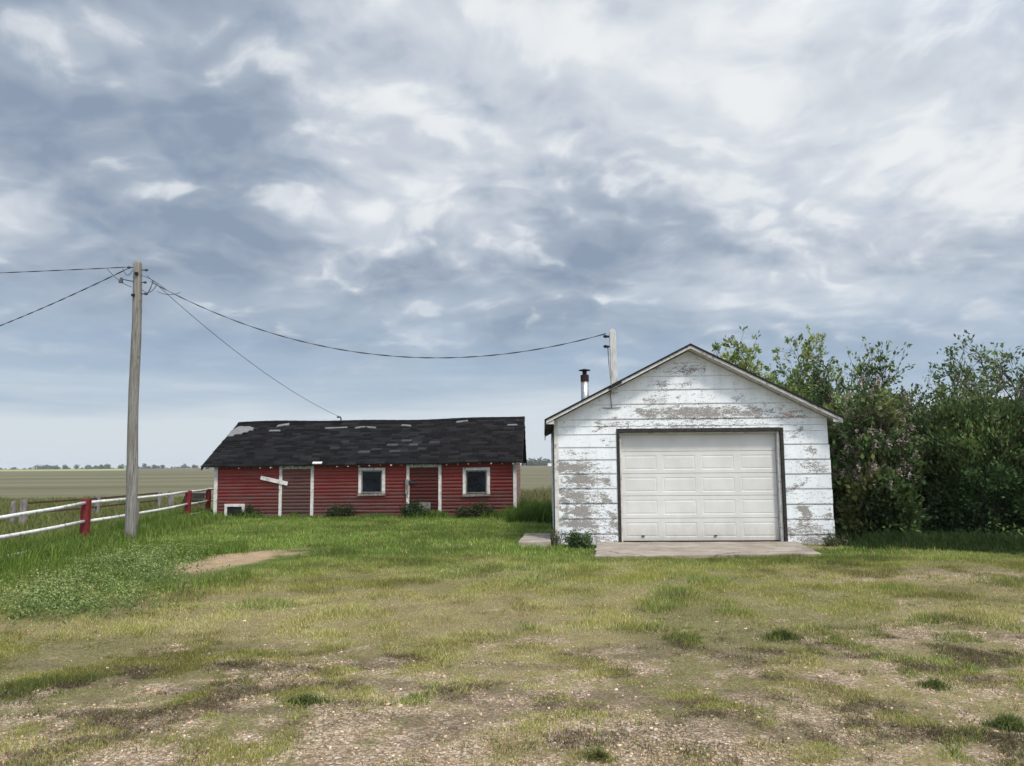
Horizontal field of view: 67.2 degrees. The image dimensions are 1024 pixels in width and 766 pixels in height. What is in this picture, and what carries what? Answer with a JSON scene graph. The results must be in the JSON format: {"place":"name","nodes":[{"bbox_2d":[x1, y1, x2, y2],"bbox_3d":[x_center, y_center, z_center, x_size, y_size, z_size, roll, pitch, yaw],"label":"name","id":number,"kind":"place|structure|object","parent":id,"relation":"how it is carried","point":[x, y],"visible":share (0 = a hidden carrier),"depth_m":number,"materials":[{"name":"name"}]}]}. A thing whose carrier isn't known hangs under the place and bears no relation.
{"place":"outdoors","nodes":[
{"label":"outdoors","id":0,"kind":"place"},
{"bbox_2d":[0,469,124,470],"bbox_3d":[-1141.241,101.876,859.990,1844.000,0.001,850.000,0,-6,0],"label":"field strip","id":1,"kind":"object","parent":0,"point":[69,470],"visible":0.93,"depth_m":647.13,"materials":[{"name":"green plant"}]},
{"bbox_2d":[0,538,251,608],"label":"tall grass","id":2,"kind":"structure","parent":0,"point":[236,547],"depth_m":11.65,"materials":[{"name":"green plant"}]},
{"bbox_2d":[0,465,1002,499],"bbox_3d":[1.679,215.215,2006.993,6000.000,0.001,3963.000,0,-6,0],"label":"field","id":3,"kind":"structure","parent":0,"point":[34,484],"depth_m":81.49,"materials":[{"name":"plant"}]},
{"bbox_2d":[0,500,1023,765],"bbox_3d":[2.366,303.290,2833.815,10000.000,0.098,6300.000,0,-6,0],"label":"ground","id":4,"kind":"structure","parent":0,"point":[456,720],"depth_m":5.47,"materials":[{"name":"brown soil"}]},
{"bbox_2d":[0,494,213,544],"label":"tall grass","id":5,"kind":"structure","parent":4,"relation":"on","point":[67,516],"depth_m":23.66,"materials":[{"name":"green plant"}]},
{"bbox_2d":[0,488,213,557],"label":"rail fence","id":6,"kind":"object","parent":4,"relation":"on","point":[85,521],"visible":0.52,"depth_m":15.58,"materials":[{"name":"white wood"}]},
{"bbox_2d":[9,491,205,524],"bbox_3d":[-12.177,3.926,24.170,1.712,0.905,8.628,0,-6,0],"label":"wooden fence","id":7,"kind":"object","parent":4,"relation":"on","point":[197,497],"visible":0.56,"depth_m":23.78,"materials":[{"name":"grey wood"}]},
{"bbox_2d":[0,536,231,624],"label":"weeds","id":8,"kind":"object","parent":4,"relation":"on","point":[62,593],"visible":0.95,"depth_m":8.88,"materials":[{"name":"green plant"}]},
{"bbox_2d":[0,507,258,592],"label":"tall grass","id":9,"kind":"structure","parent":4,"relation":"on","point":[167,521],"depth_m":15.09,"materials":[{"name":"green plant"}]},
{"bbox_2d":[107,260,179,538],"bbox_3d":[-7.868,0.463,16.198,1.607,6.236,0.248,0,-6,0],"label":"utility pole","id":10,"kind":"object","parent":4,"relation":"on","point":[131,504],"visible":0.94,"depth_m":16.15,"materials":[{"name":"grey wood"}]},
{"bbox_2d":[0,267,125,272],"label":"overhead cable","id":11,"kind":"object","parent":10,"relation":"attached to","point":[61,270],"visible":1,"depth_m":16.54,"materials":[{"name":"grey plastic"}]},
{"bbox_2d":[0,268,127,325],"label":"overhead cable","id":12,"kind":"object","parent":10,"relation":"attached to","point":[65,297],"visible":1,"depth_m":17.72,"materials":[{"name":"grey plastic"}]},
{"bbox_2d":[147,276,339,416],"bbox_3d":[-6.775,-0.578,21.130,0.012,2.480,9.796,-2,-6,12],"label":"overhead cable","id":13,"kind":"object","parent":10,"relation":"attached to","point":[237,352],"visible":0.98,"depth_m":19.64,"materials":[{"name":"grey plastic"}]},
{"bbox_2d":[150,281,605,357],"bbox_3d":[-2.947,-1.371,15.826,9.661,1.825,0.024,-1,-6,7],"label":"overhead cable","id":14,"kind":"object","parent":10,"relation":"attached to","point":[381,354],"visible":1,"depth_m":15.70,"materials":[{"name":"grey plastic"}]},
{"bbox_2d":[233,504,263,516],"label":"weed bush","id":15,"kind":"object","parent":4,"relation":"on","point":[249,509],"visible":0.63,"depth_m":22.73,"materials":[{"name":"green plant"}]},
{"bbox_2d":[0,457,550,469],"bbox_3d":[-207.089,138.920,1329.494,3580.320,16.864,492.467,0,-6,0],"label":"treeline","id":16,"kind":"object","parent":4,"relation":"on","point":[535,462],"visible":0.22,"depth_m":1318.76,"materials":[{"name":"green plant"}]},
{"bbox_2d":[268,689,355,711],"bbox_3d":[-1.303,1.995,4.912,0.419,0.099,0.457,-5,-8,37],"label":"grass tuft","id":17,"kind":"object","parent":4,"relation":"on","point":[303,699],"visible":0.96,"depth_m":4.84,"materials":[{"name":"green plant"}]},
{"bbox_2d":[325,503,355,516],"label":"weed bush","id":18,"kind":"object","parent":4,"relation":"on","point":[345,513],"visible":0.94,"depth_m":22.68,"materials":[{"name":"green plant"}]},
{"bbox_2d":[216,508,503,519],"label":"tall grass","id":19,"kind":"structure","parent":4,"relation":"on","point":[440,514],"depth_m":22.34,"materials":[{"name":"green plant"}]},
{"bbox_2d":[201,416,526,516],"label":"barn","id":20,"kind":"structure","parent":4,"relation":"on","point":[317,468],"depth_m":23.17,"materials":[{"name":"red wood"}]},
{"bbox_2d":[278,466,313,515],"bbox_3d":[-6.452,3.253,23.095,1.050,1.528,0.049,-1,-6,2],"label":"door","id":21,"kind":"structure","parent":20,"relation":"in","point":[298,495],"depth_m":23.11,"materials":[{"name":"red wood"}]},
{"bbox_2d":[357,467,385,495],"bbox_3d":[-4.200,2.955,23.029,0.844,0.849,0.073,-1,-6,2],"label":"window","id":22,"kind":"structure","parent":20,"relation":"in","point":[370,480],"depth_m":23.04,"materials":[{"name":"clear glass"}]},
{"bbox_2d":[403,464,441,511],"bbox_3d":[-2.649,3.192,22.915,1.136,1.550,0.116,-1,-6,2],"label":"door","id":23,"kind":"structure","parent":20,"relation":"in","point":[425,482],"depth_m":22.97,"materials":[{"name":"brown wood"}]},
{"bbox_2d":[462,467,490,496],"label":"window","id":24,"kind":"structure","parent":20,"relation":"in","point":[476,479],"depth_m":22.91,"materials":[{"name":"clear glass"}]},
{"bbox_2d":[398,495,431,517],"bbox_3d":[-2.821,3.635,22.496,1.006,0.736,0.692,0,-6,0],"label":"weed bush","id":25,"kind":"object","parent":4,"relation":"on","point":[408,509],"visible":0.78,"depth_m":22.38,"materials":[{"name":"green plant"}]},
{"bbox_2d":[455,499,494,517],"bbox_3d":[-1.080,3.692,22.448,1.234,0.604,0.722,0,-6,0],"label":"weed bush","id":26,"kind":"object","parent":4,"relation":"on","point":[476,510],"visible":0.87,"depth_m":22.37,"materials":[{"name":"green plant"}]},
{"bbox_2d":[1,514,1006,557],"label":"grass","id":27,"kind":"structure","parent":4,"relation":"on","point":[394,524],"depth_m":16.46,"materials":[{"name":"green plant"}]},
{"bbox_2d":[0,595,1023,765],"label":"dry weeds","id":28,"kind":"object","parent":4,"relation":"on","point":[711,717],"visible":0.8,"depth_m":4.65,"materials":[{"name":"brown plant"}]},
{"bbox_2d":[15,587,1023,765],"bbox_3d":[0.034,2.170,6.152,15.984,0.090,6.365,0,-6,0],"label":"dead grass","id":29,"kind":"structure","parent":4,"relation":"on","point":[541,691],"depth_m":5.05,"materials":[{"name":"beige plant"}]},
{"bbox_2d":[498,498,552,523],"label":"tall grass","id":30,"kind":"structure","parent":4,"relation":"on","point":[537,511],"depth_m":20.61,"materials":[{"name":"green plant"}]},
{"bbox_2d":[518,533,551,546],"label":"concrete slab","id":31,"kind":"structure","parent":4,"relation":"on","point":[526,539],"depth_m":14.93,"materials":[{"name":"grey concrete"}]},
{"bbox_2d":[549,527,565,545],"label":"weed bush","id":32,"kind":"object","parent":4,"relation":"on","point":[556,539],"visible":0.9,"depth_m":14.87,"materials":[{"name":"green plant"}]},
{"bbox_2d":[561,529,592,548],"bbox_3d":[1.257,2.945,14.479,0.680,0.405,0.602,0,-6,0],"label":"weed bush","id":33,"kind":"object","parent":4,"relation":"on","point":[577,540],"visible":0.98,"depth_m":14.36,"materials":[{"name":"green plant"}]},
{"bbox_2d":[565,743,619,765],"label":"grass tuft","id":34,"kind":"object","parent":4,"relation":"on","point":[601,754],"visible":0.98,"depth_m":3.91,"materials":[{"name":"green plant"}]},
{"bbox_2d":[544,328,843,544],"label":"garage","id":35,"kind":"structure","parent":4,"relation":"on","point":[690,442],"depth_m":15.05,"materials":[{"name":"white wood"}]},
{"bbox_2d":[621,433,779,541],"bbox_3d":[3.660,2.038,15.082,3.021,2.123,0.062,-1,-6,2],"label":"garage door","id":36,"kind":"structure","parent":35,"relation":"in","point":[736,466],"depth_m":15.08,"materials":[{"name":"white metal"}]},
{"bbox_2d":[708,324,828,399],"bbox_3d":[8.111,1.156,23.883,4.823,5.898,4.264,3,-7,-31],"label":"leafy tree","id":37,"kind":"object","parent":4,"relation":"on","point":[744,362],"visible":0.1,"depth_m":23.76,"materials":[{"name":"green plant"}]},
{"bbox_2d":[755,626,818,642],"bbox_3d":[2.334,2.145,6.640,0.531,0.143,0.360,2,-7,-22],"label":"grass tuft","id":38,"kind":"object","parent":4,"relation":"on","point":[781,634],"visible":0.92,"depth_m":6.58,"materials":[{"name":"green plant"}]},
{"bbox_2d":[771,346,873,427],"bbox_3d":[8.434,1.399,21.092,4.186,4.748,3.822,0,-6,0],"label":"leafy tree","id":39,"kind":"object","parent":4,"relation":"on","point":[855,375],"visible":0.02,"depth_m":21.10,"materials":[{"name":"green plant"}]},
{"bbox_2d":[822,531,851,546],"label":"weed bush","id":40,"kind":"object","parent":4,"relation":"on","point":[834,539],"visible":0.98,"depth_m":14.39,"materials":[{"name":"green plant"}]},
{"bbox_2d":[785,333,944,525],"bbox_3d":[7.853,1.157,18.179,3.834,4.615,3.488,0,-6,0],"label":"leafy tree","id":41,"kind":"object","parent":4,"relation":"on","point":[824,390],"visible":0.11,"depth_m":17.82,"materials":[{"name":"green plant"}]},
{"bbox_2d":[827,366,934,543],"bbox_3d":[7.174,1.349,15.111,2.224,3.579,2.502,0,-6,0],"label":"lilac bush","id":42,"kind":"object","parent":4,"relation":"on","point":[877,466],"visible":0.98,"depth_m":14.60,"materials":[{"name":"green plant"}]},
{"bbox_2d":[852,383,972,533],"bbox_3d":[8.544,1.629,16.476,3.489,3.342,3.130,0,-6,0],"label":"shrub","id":43,"kind":"object","parent":4,"relation":"on","point":[917,405],"visible":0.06,"depth_m":16.33,"materials":[{"name":"green plant"}]},
{"bbox_2d":[831,526,1023,554],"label":"undergrowth","id":44,"kind":"object","parent":4,"relation":"on","point":[995,543],"visible":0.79,"depth_m":13.30,"materials":[{"name":"green plant"}]},
{"bbox_2d":[906,675,960,692],"bbox_3d":[2.890,2.034,5.262,0.337,0.099,0.262,3,-7,-26],"label":"grass tuft","id":45,"kind":"object","parent":4,"relation":"on","point":[937,684],"visible":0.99,"depth_m":5.22,"materials":[{"name":"green plant"}]},
{"bbox_2d":[898,329,1023,537],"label":"shrub","id":46,"kind":"object","parent":4,"relation":"on","point":[968,430],"visible":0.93,"depth_m":14.55,"materials":[{"name":"green plant"}]},
{"bbox_2d":[918,333,1023,526],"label":"shrub","id":47,"kind":"object","parent":4,"relation":"on","point":[987,385],"visible":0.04,"depth_m":17.10,"materials":[{"name":"green plant"}]},
{"bbox_2d":[960,709,1023,734],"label":"grass tuft","id":48,"kind":"object","parent":4,"relation":"on","point":[1010,721],"visible":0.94,"depth_m":4.42,"materials":[{"name":"green plant"}]},
{"bbox_2d":[0,547,1023,640],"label":"grass","id":49,"kind":"structure","parent":0,"point":[533,563],"depth_m":9.16,"materials":[{"name":"green plant"}]},
{"bbox_2d":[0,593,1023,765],"bbox_3d":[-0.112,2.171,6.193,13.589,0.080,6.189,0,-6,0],"label":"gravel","id":50,"kind":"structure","parent":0,"point":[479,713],"depth_m":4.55,"materials":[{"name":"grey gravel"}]},
{"bbox_2d":[0,0,1023,468],"label":"sky","id":51,"kind":"structure","parent":0,"point":[410,178],"materials":[{"name":"grey"}]},
{"bbox_2d":[519,484,551,503],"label":"tall grass","id":52,"kind":"structure","parent":0,"point":[540,495],"depth_m":29.23,"materials":[{"name":"green plant"}]},
{"bbox_2d":[594,541,820,558],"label":"pavement","id":53,"kind":"structure","parent":0,"point":[674,549],"depth_m":13.50,"materials":[{"name":"concrete"}]}
]}

